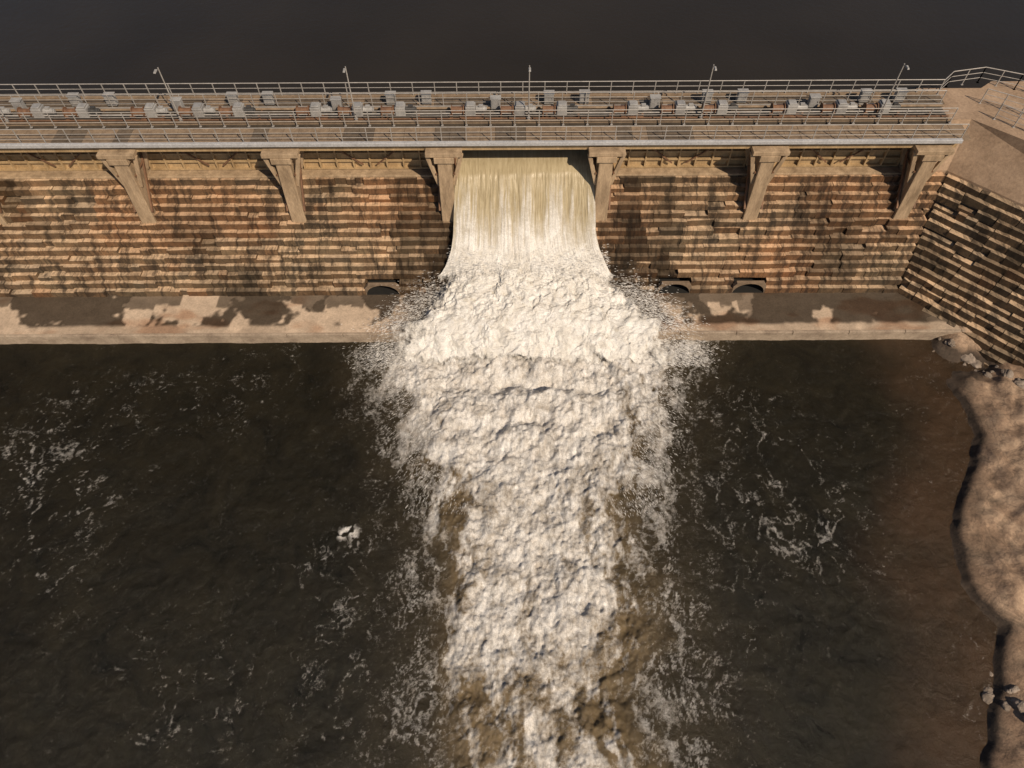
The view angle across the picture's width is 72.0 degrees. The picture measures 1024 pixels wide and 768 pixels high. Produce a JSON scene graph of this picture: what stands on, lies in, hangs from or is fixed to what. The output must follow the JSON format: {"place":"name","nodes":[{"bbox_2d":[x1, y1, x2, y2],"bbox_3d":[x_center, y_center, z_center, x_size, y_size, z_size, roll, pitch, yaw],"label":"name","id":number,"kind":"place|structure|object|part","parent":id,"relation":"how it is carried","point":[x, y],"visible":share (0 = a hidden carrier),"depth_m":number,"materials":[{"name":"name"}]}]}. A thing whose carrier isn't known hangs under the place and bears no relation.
{"place":"outdoors","nodes":[
{"label":"outdoors","id":0,"kind":"place"},
{"bbox_2d":[0,339,997,767],"bbox_3d":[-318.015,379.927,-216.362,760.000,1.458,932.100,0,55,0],"label":"river water","id":1,"kind":"structure","parent":0,"point":[224,555],"depth_m":41.52,"materials":[{"name":"black liquid"}]},
{"bbox_2d":[0,0,1023,95],"bbox_3d":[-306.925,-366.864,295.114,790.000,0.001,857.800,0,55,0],"label":"reservoir water","id":2,"kind":"structure","parent":0,"point":[140,41],"depth_m":55.99,"materials":[{"name":"black liquid"}]},
{"bbox_2d":[760,178,1023,767],"bbox_3d":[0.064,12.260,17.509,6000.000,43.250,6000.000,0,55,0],"label":"ground","id":3,"kind":"structure","parent":0,"point":[987,531],"depth_m":42.23,"materials":[{"name":"soil"}]},
{"bbox_2d":[0,164,965,343],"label":"stepped stone weir","id":4,"kind":"object","parent":3,"relation":"on","point":[240,256],"visible":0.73,"depth_m":50.72,"materials":[{"name":"brown stone"}]},
{"bbox_2d":[0,202,7,224],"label":"bridge pier","id":5,"kind":"structure","parent":4,"relation":"on","point":[3,221],"depth_m":49.95,"materials":[{"name":"concrete"}]},
{"bbox_2d":[0,152,114,170],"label":"weir gate","id":6,"kind":"structure","parent":4,"relation":"on","point":[52,161],"depth_m":48.84,"materials":[{"name":"paint"}]},
{"bbox_2d":[96,149,156,223],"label":"bridge pier","id":7,"kind":"structure","parent":4,"relation":"on","point":[130,171],"depth_m":47.72,"materials":[{"name":"concrete"}]},
{"bbox_2d":[147,151,276,169],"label":"weir gate","id":8,"kind":"structure","parent":4,"relation":"on","point":[230,160],"depth_m":48.83,"materials":[{"name":"paint"}]},
{"bbox_2d":[260,148,306,221],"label":"bridge pier","id":9,"kind":"structure","parent":4,"relation":"on","point":[288,163],"depth_m":47.46,"materials":[{"name":"concrete"}]},
{"bbox_2d":[303,135,435,168],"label":"weir gate","id":10,"kind":"structure","parent":4,"relation":"on","point":[406,159],"depth_m":48.83,"materials":[{"name":"paint"}]},
{"bbox_2d":[424,138,462,221],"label":"bridge pier","id":11,"kind":"structure","parent":4,"relation":"on","point":[445,172],"depth_m":47.28,"materials":[{"name":"concrete"}]},
{"bbox_2d":[0,91,970,152],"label":"service footbridge","id":12,"kind":"object","parent":4,"relation":"on","point":[478,138],"visible":0.66,"depth_m":46.76,"materials":[{"name":"concrete"}]},
{"bbox_2d":[0,106,12,119],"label":"gate hoist","id":13,"kind":"object","parent":12,"relation":"on","point":[3,109],"visible":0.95,"depth_m":47.01,"materials":[{"name":"metal"}]},
{"bbox_2d":[9,97,26,111],"bbox_3d":[-33.199,-18.756,47.498,0.740,0.900,0.500,0,55,0],"label":"control cabinet","id":14,"kind":"object","parent":12,"relation":"on","point":[15,102],"visible":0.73,"depth_m":47.20,"materials":[{"name":"metal"}]},
{"bbox_3d":[-33.198,-18.600,47.327,0.560,0.600,0.048,0,55,0],"label":"cabinet door","id":15,"kind":"part","parent":14,"relation":"part of","materials":[{"name":"metal"}]},
{"bbox_2d":[17,103,56,119],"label":"gate hoist","id":16,"kind":"object","parent":12,"relation":"on","point":[37,107],"visible":0.86,"depth_m":46.97,"materials":[{"name":"metal"}]},
{"bbox_2d":[65,92,82,106],"bbox_3d":[-29.601,-19.226,47.813,0.740,0.900,0.500,0,55,0],"label":"control cabinet","id":17,"kind":"object","parent":12,"relation":"on","point":[74,103],"visible":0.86,"depth_m":47.58,"materials":[{"name":"metal"}]},
{"bbox_3d":[-29.600,-19.069,47.642,0.560,0.600,0.048,0,55,0],"label":"cabinet door","id":18,"kind":"part","parent":17,"relation":"part of","materials":[{"name":"metal"}]},
{"bbox_2d":[62,103,101,121],"bbox_3d":[-28.726,-18.286,47.200,2.380,0.900,1.150,0,55,0],"label":"gate hoist","id":19,"kind":"object","parent":12,"relation":"on","point":[82,107],"visible":0.84,"depth_m":46.97,"materials":[{"name":"metal"}]},
{"bbox_2d":[102,92,118,106],"bbox_3d":[-27.201,-19.279,47.842,0.740,0.900,0.500,0,55,0],"label":"control cabinet","id":20,"kind":"object","parent":12,"relation":"on","point":[115,103],"visible":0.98,"depth_m":47.64,"materials":[{"name":"metal"}]},
{"bbox_3d":[-27.200,-19.123,47.671,0.560,0.600,0.048,0,55,0],"label":"cabinet door","id":21,"kind":"part","parent":20,"relation":"part of","materials":[{"name":"metal"}]},
{"bbox_2d":[130,103,167,121],"bbox_3d":[-24.201,-18.309,47.200,2.380,0.900,1.150,0,55,0],"label":"gate hoist","id":22,"kind":"object","parent":12,"relation":"on","point":[150,107],"visible":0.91,"depth_m":46.96,"materials":[{"name":"metal"}]},
{"bbox_2d":[153,67,182,120],"bbox_3d":[-22.097,-18.422,45.379,0.237,3.999,0.811,0,55,0],"label":"lamp post","id":23,"kind":"object","parent":12,"relation":"on","point":[154,72],"visible":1,"depth_m":45.30,"materials":[{"name":"metal"}]},
{"bbox_2d":[169,97,184,111],"bbox_3d":[-22.499,-18.812,47.498,0.740,0.900,0.500,0,55,0],"label":"control cabinet","id":24,"kind":"object","parent":12,"relation":"on","point":[177,101],"visible":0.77,"depth_m":47.21,"materials":[{"name":"metal"}]},
{"bbox_3d":[-22.498,-18.656,47.327,0.560,0.600,0.048,0,55,0],"label":"cabinet door","id":25,"kind":"part","parent":24,"relation":"part of","materials":[{"name":"metal"}]},
{"bbox_2d":[178,102,215,118],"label":"gate hoist","id":26,"kind":"object","parent":12,"relation":"on","point":[200,108],"visible":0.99,"depth_m":46.97,"materials":[{"name":"metal"}]},
{"bbox_2d":[225,92,239,105],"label":"control cabinet","id":27,"kind":"object","parent":12,"relation":"on","point":[233,98],"visible":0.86,"depth_m":47.52,"materials":[{"name":"metal"}]},
{"bbox_3d":[-18.900,-19.125,47.642,0.560,0.600,0.048,0,55,0],"label":"cabinet door","id":28,"kind":"part","parent":27,"relation":"part of","materials":[{"name":"metal"}]},
{"bbox_2d":[218,102,255,120],"bbox_3d":[-18.347,-18.340,47.200,2.380,0.900,1.150,0,55,0],"label":"gate hoist","id":29,"kind":"object","parent":12,"relation":"on","point":[238,106],"visible":0.82,"depth_m":46.97,"materials":[{"name":"metal"}]},
{"bbox_2d":[261,91,274,105],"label":"control cabinet","id":30,"kind":"object","parent":12,"relation":"on","point":[269,102],"visible":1,"depth_m":47.63,"materials":[{"name":"metal"}]},
{"bbox_3d":[-16.501,-19.179,47.671,0.560,0.600,0.048,0,55,0],"label":"cabinet door","id":31,"kind":"part","parent":30,"relation":"part of","materials":[{"name":"metal"}]},
{"bbox_2d":[296,102,332,120],"bbox_3d":[-13.211,-18.367,47.200,2.380,0.900,1.150,0,55,0],"label":"gate hoist","id":32,"kind":"object","parent":12,"relation":"on","point":[315,106],"visible":0.88,"depth_m":46.98,"materials":[{"name":"metal"}]},
{"bbox_2d":[330,96,342,110],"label":"control cabinet","id":33,"kind":"object","parent":12,"relation":"on","point":[336,101],"visible":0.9,"depth_m":47.22,"materials":[{"name":"metal"}]},
{"bbox_3d":[-11.798,-18.712,47.327,0.560,0.600,0.048,0,55,0],"label":"cabinet door","id":34,"kind":"part","parent":33,"relation":"part of","materials":[{"name":"metal"}]},
{"bbox_2d":[343,66,357,119],"bbox_3d":[-10.397,-18.483,45.379,0.237,3.999,0.811,0,55,0],"label":"lamp post","id":35,"kind":"object","parent":12,"relation":"on","point":[344,70],"visible":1,"depth_m":45.48,"materials":[{"name":"metal"}]},
{"bbox_2d":[338,102,373,117],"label":"gate hoist","id":36,"kind":"object","parent":12,"relation":"on","point":[358,106],"visible":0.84,"depth_m":46.96,"materials":[{"name":"metal"}]},
{"bbox_2d":[384,91,396,105],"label":"control cabinet","id":37,"kind":"object","parent":12,"relation":"on","point":[390,97],"visible":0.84,"depth_m":47.53,"materials":[{"name":"metal"}]},
{"bbox_3d":[-8.201,-19.181,47.642,0.560,0.600,0.048,0,55,0],"label":"cabinet door","id":38,"kind":"part","parent":37,"relation":"part of","materials":[{"name":"metal"}]},
{"bbox_2d":[380,101,416,117],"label":"gate hoist","id":39,"kind":"object","parent":12,"relation":"on","point":[400,109],"visible":0.89,"depth_m":46.97,"materials":[{"name":"metal"}]},
{"bbox_2d":[420,90,431,104],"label":"control cabinet","id":40,"kind":"object","parent":12,"relation":"on","point":[426,98],"visible":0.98,"depth_m":47.58,"materials":[{"name":"metal"}]},
{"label":"cabinet door","id":41,"kind":"part","parent":40,"relation":"part of","materials":[{"name":"metal"}]},
{"bbox_2d":[451,101,486,119],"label":"gate hoist","id":42,"kind":"object","parent":12,"relation":"on","point":[470,105],"visible":0.86,"depth_m":46.98,"materials":[{"name":"metal"}]},
{"bbox_2d":[0,79,944,96],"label":"bridge railing","id":43,"kind":"object","parent":12,"relation":"on","point":[456,87],"visible":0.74,"depth_m":48.15,"materials":[{"name":"metal"}]},
{"bbox_2d":[0,90,946,106],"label":"bridge railing","id":44,"kind":"object","parent":12,"relation":"on","point":[514,97],"visible":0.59,"depth_m":47.44,"materials":[{"name":"metal"}]},
{"bbox_2d":[0,108,958,128],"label":"bridge railing","id":45,"kind":"object","parent":12,"relation":"on","point":[514,120],"visible":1,"depth_m":46.29,"materials":[{"name":"metal"}]},
{"bbox_2d":[0,124,969,142],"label":"bridge railing","id":46,"kind":"object","parent":12,"relation":"on","point":[491,136],"visible":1,"depth_m":45.32,"materials":[{"name":"metal"}]},
{"bbox_2d":[490,95,500,109],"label":"control cabinet","id":47,"kind":"object","parent":12,"relation":"on","point":[495,101],"visible":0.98,"depth_m":47.23,"materials":[{"name":"metal"}]},
{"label":"cabinet door","id":48,"kind":"part","parent":47,"relation":"part of","materials":[{"name":"metal"}]},
{"bbox_2d":[500,101,535,119],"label":"gate hoist","id":49,"kind":"object","parent":12,"relation":"on","point":[519,105],"visible":0.81,"depth_m":46.96,"materials":[{"name":"metal"}]},
{"bbox_2d":[527,65,530,119],"bbox_3d":[1.103,-18.543,45.379,0.237,3.999,0.811,0,55,0],"label":"lamp post","id":50,"kind":"object","parent":12,"relation":"on","point":[529,69],"visible":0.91,"depth_m":45.61,"materials":[{"name":"metal"}]},
{"bbox_2d":[544,90,554,104],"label":"control cabinet","id":51,"kind":"object","parent":12,"relation":"on","point":[550,96],"visible":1,"depth_m":47.54,"materials":[{"name":"metal"}]},
{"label":"cabinet door","id":52,"kind":"part","parent":51,"relation":"part of","materials":[{"name":"metal"}]},
{"bbox_2d":[542,101,577,116],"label":"gate hoist","id":53,"kind":"object","parent":12,"relation":"on","point":[561,105],"visible":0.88,"depth_m":46.96,"materials":[{"name":"metal"}]},
{"bbox_2d":[579,89,589,103],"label":"control cabinet","id":54,"kind":"object","parent":12,"relation":"on","point":[582,96],"visible":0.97,"depth_m":47.59,"materials":[{"name":"metal"}]},
{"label":"cabinet door","id":55,"kind":"part","parent":54,"relation":"part of","materials":[{"name":"metal"}]},
{"bbox_2d":[612,100,648,118],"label":"gate hoist","id":56,"kind":"object","parent":12,"relation":"on","point":[632,104],"visible":0.8,"depth_m":46.98,"materials":[{"name":"metal"}]},
{"bbox_2d":[649,94,661,108],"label":"control cabinet","id":57,"kind":"object","parent":12,"relation":"on","point":[654,101],"visible":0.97,"depth_m":47.24,"materials":[{"name":"metal"}]},
{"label":"cabinet door","id":58,"kind":"part","parent":57,"relation":"part of","materials":[{"name":"metal"}]},
{"bbox_2d":[659,100,696,118],"bbox_3d":[11.110,-18.494,47.200,2.380,0.900,1.150,0,55,0],"label":"gate hoist","id":59,"kind":"object","parent":12,"relation":"on","point":[679,104],"visible":0.88,"depth_m":46.97,"materials":[{"name":"metal"}]},
{"bbox_2d":[701,89,713,103],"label":"control cabinet","id":60,"kind":"object","parent":12,"relation":"on","point":[708,99],"visible":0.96,"depth_m":47.59,"materials":[{"name":"metal"}]},
{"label":"cabinet door","id":61,"kind":"part","parent":60,"relation":"part of","materials":[{"name":"metal"}]},
{"bbox_2d":[699,64,716,118],"bbox_3d":[12.603,-18.603,45.379,0.237,3.999,0.811,0,55,0],"label":"lamp post","id":62,"kind":"object","parent":12,"relation":"on","point":[715,69],"visible":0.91,"depth_m":45.48,"materials":[{"name":"metal"}]},
{"bbox_2d":[700,100,737,118],"bbox_3d":[13.905,-18.509,47.200,2.380,0.900,1.150,0,55,0],"label":"gate hoist","id":63,"kind":"object","parent":12,"relation":"on","point":[720,104],"visible":0.81,"depth_m":46.95,"materials":[{"name":"metal"}]},
{"bbox_2d":[736,88,749,103],"bbox_3d":[15.598,-19.503,47.842,0.740,0.900,0.500,0,55,0],"label":"control cabinet","id":64,"kind":"object","parent":12,"relation":"on","point":[743,95],"visible":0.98,"depth_m":47.60,"materials":[{"name":"metal"}]},
{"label":"cabinet door","id":65,"kind":"part","parent":64,"relation":"part of","materials":[{"name":"metal"}]},
{"bbox_2d":[769,99,807,115],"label":"gate hoist","id":66,"kind":"object","parent":12,"relation":"on","point":[788,105],"visible":0.94,"depth_m":46.97,"materials":[{"name":"metal"}]},
{"bbox_2d":[807,93,821,107],"bbox_3d":[20.301,-19.037,47.498,0.740,0.900,0.500,0,55,0],"label":"control cabinet","id":67,"kind":"object","parent":12,"relation":"on","point":[813,99],"visible":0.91,"depth_m":47.25,"materials":[{"name":"metal"}]},
{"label":"cabinet door","id":68,"kind":"part","parent":67,"relation":"part of","materials":[{"name":"metal"}]},
{"bbox_2d":[818,99,857,117],"bbox_3d":[21.852,-18.551,47.200,2.380,0.900,1.150,0,55,0],"label":"gate hoist","id":69,"kind":"object","parent":12,"relation":"on","point":[840,103],"visible":0.82,"depth_m":46.98,"materials":[{"name":"metal"}]},
{"bbox_2d":[857,88,873,102],"bbox_3d":[23.898,-19.506,47.813,0.740,0.900,0.500,0,55,0],"label":"control cabinet","id":70,"kind":"object","parent":12,"relation":"on","point":[864,91],"visible":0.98,"depth_m":47.59,"materials":[{"name":"metal"}]},
{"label":"cabinet door","id":71,"kind":"part","parent":70,"relation":"part of","materials":[{"name":"metal"}]},
{"bbox_2d":[860,99,900,117],"bbox_3d":[24.735,-18.566,47.200,2.380,0.900,1.150,0,55,0],"label":"gate hoist","id":72,"kind":"object","parent":12,"relation":"on","point":[880,103],"visible":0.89,"depth_m":46.99,"materials":[{"name":"metal"}]},
{"bbox_2d":[877,63,908,117],"bbox_3d":[24.503,-18.666,45.379,0.237,3.999,0.811,0,55,0],"label":"lamp post","id":73,"kind":"object","parent":12,"relation":"on","point":[907,68],"visible":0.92,"depth_m":45.33,"materials":[{"name":"metal"}]},
{"bbox_2d":[892,88,908,102],"bbox_3d":[26.298,-19.559,47.842,0.740,0.900,0.500,0,55,0],"label":"control cabinet","id":74,"kind":"object","parent":12,"relation":"on","point":[898,98],"visible":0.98,"depth_m":47.65,"materials":[{"name":"metal"}]},
{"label":"cabinet door","id":75,"kind":"part","parent":74,"relation":"part of","materials":[{"name":"metal"}]},
{"bbox_2d":[343,150,724,517],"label":"waterfall","id":76,"kind":"structure","parent":4,"relation":"on","point":[526,260],"depth_m":49.29,"materials":[{"name":"liquid"}]},
{"bbox_2d":[587,146,625,220],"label":"bridge pier","id":77,"kind":"structure","parent":4,"relation":"on","point":[602,160],"depth_m":47.26,"materials":[{"name":"concrete"}]},
{"bbox_2d":[613,149,745,167],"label":"weir gate","id":78,"kind":"structure","parent":4,"relation":"on","point":[657,158],"depth_m":48.83,"materials":[{"name":"paint"}]},
{"bbox_2d":[742,145,789,219],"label":"bridge pier","id":79,"kind":"structure","parent":4,"relation":"on","point":[761,160],"depth_m":47.49,"materials":[{"name":"concrete"}]},
{"bbox_2d":[774,148,901,166],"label":"weir gate","id":80,"kind":"structure","parent":4,"relation":"on","point":[834,157],"depth_m":48.83,"materials":[{"name":"paint"}]},
{"bbox_2d":[892,144,954,218],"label":"bridge pier","id":81,"kind":"structure","parent":4,"relation":"on","point":[918,165],"depth_m":47.73,"materials":[{"name":"concrete"}]},
{"bbox_2d":[936,119,1023,206],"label":"abutment coping","id":82,"kind":"object","parent":4,"relation":"on","point":[986,160],"visible":0.52,"depth_m":47.61,"materials":[{"name":"concrete"}]},
{"bbox_2d":[937,67,1023,92],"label":"abutment railing","id":83,"kind":"object","parent":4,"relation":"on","point":[951,75],"visible":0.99,"depth_m":48.94,"materials":[{"name":"metal"}]},
{"bbox_2d":[978,89,1023,114],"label":"abutment railing","id":84,"kind":"object","parent":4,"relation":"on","point":[1002,98],"visible":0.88,"depth_m":47.46,"materials":[{"name":"metal"}]},
{"bbox_2d":[992,104,1023,127],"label":"abutment railing","id":85,"kind":"object","parent":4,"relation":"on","point":[1011,114],"visible":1,"depth_m":46.52,"materials":[{"name":"metal"}]},
{"bbox_2d":[897,174,1023,367],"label":"wing step blocks","id":86,"kind":"structure","parent":3,"relation":"on","point":[990,311],"depth_m":49.17,"materials":[{"name":"stone"}]},
{"bbox_2d":[932,337,1023,719],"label":"riverbank boulders","id":87,"kind":"object","parent":3,"relation":"on","point":[988,695],"visible":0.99,"depth_m":47.31,"materials":[{"name":"brown stone"}]},
{"bbox_2d":[915,81,1023,153],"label":"walkway","id":88,"kind":"structure","parent":0,"point":[965,101],"depth_m":48.11,"materials":[{"name":"beige concrete"}]}
]}

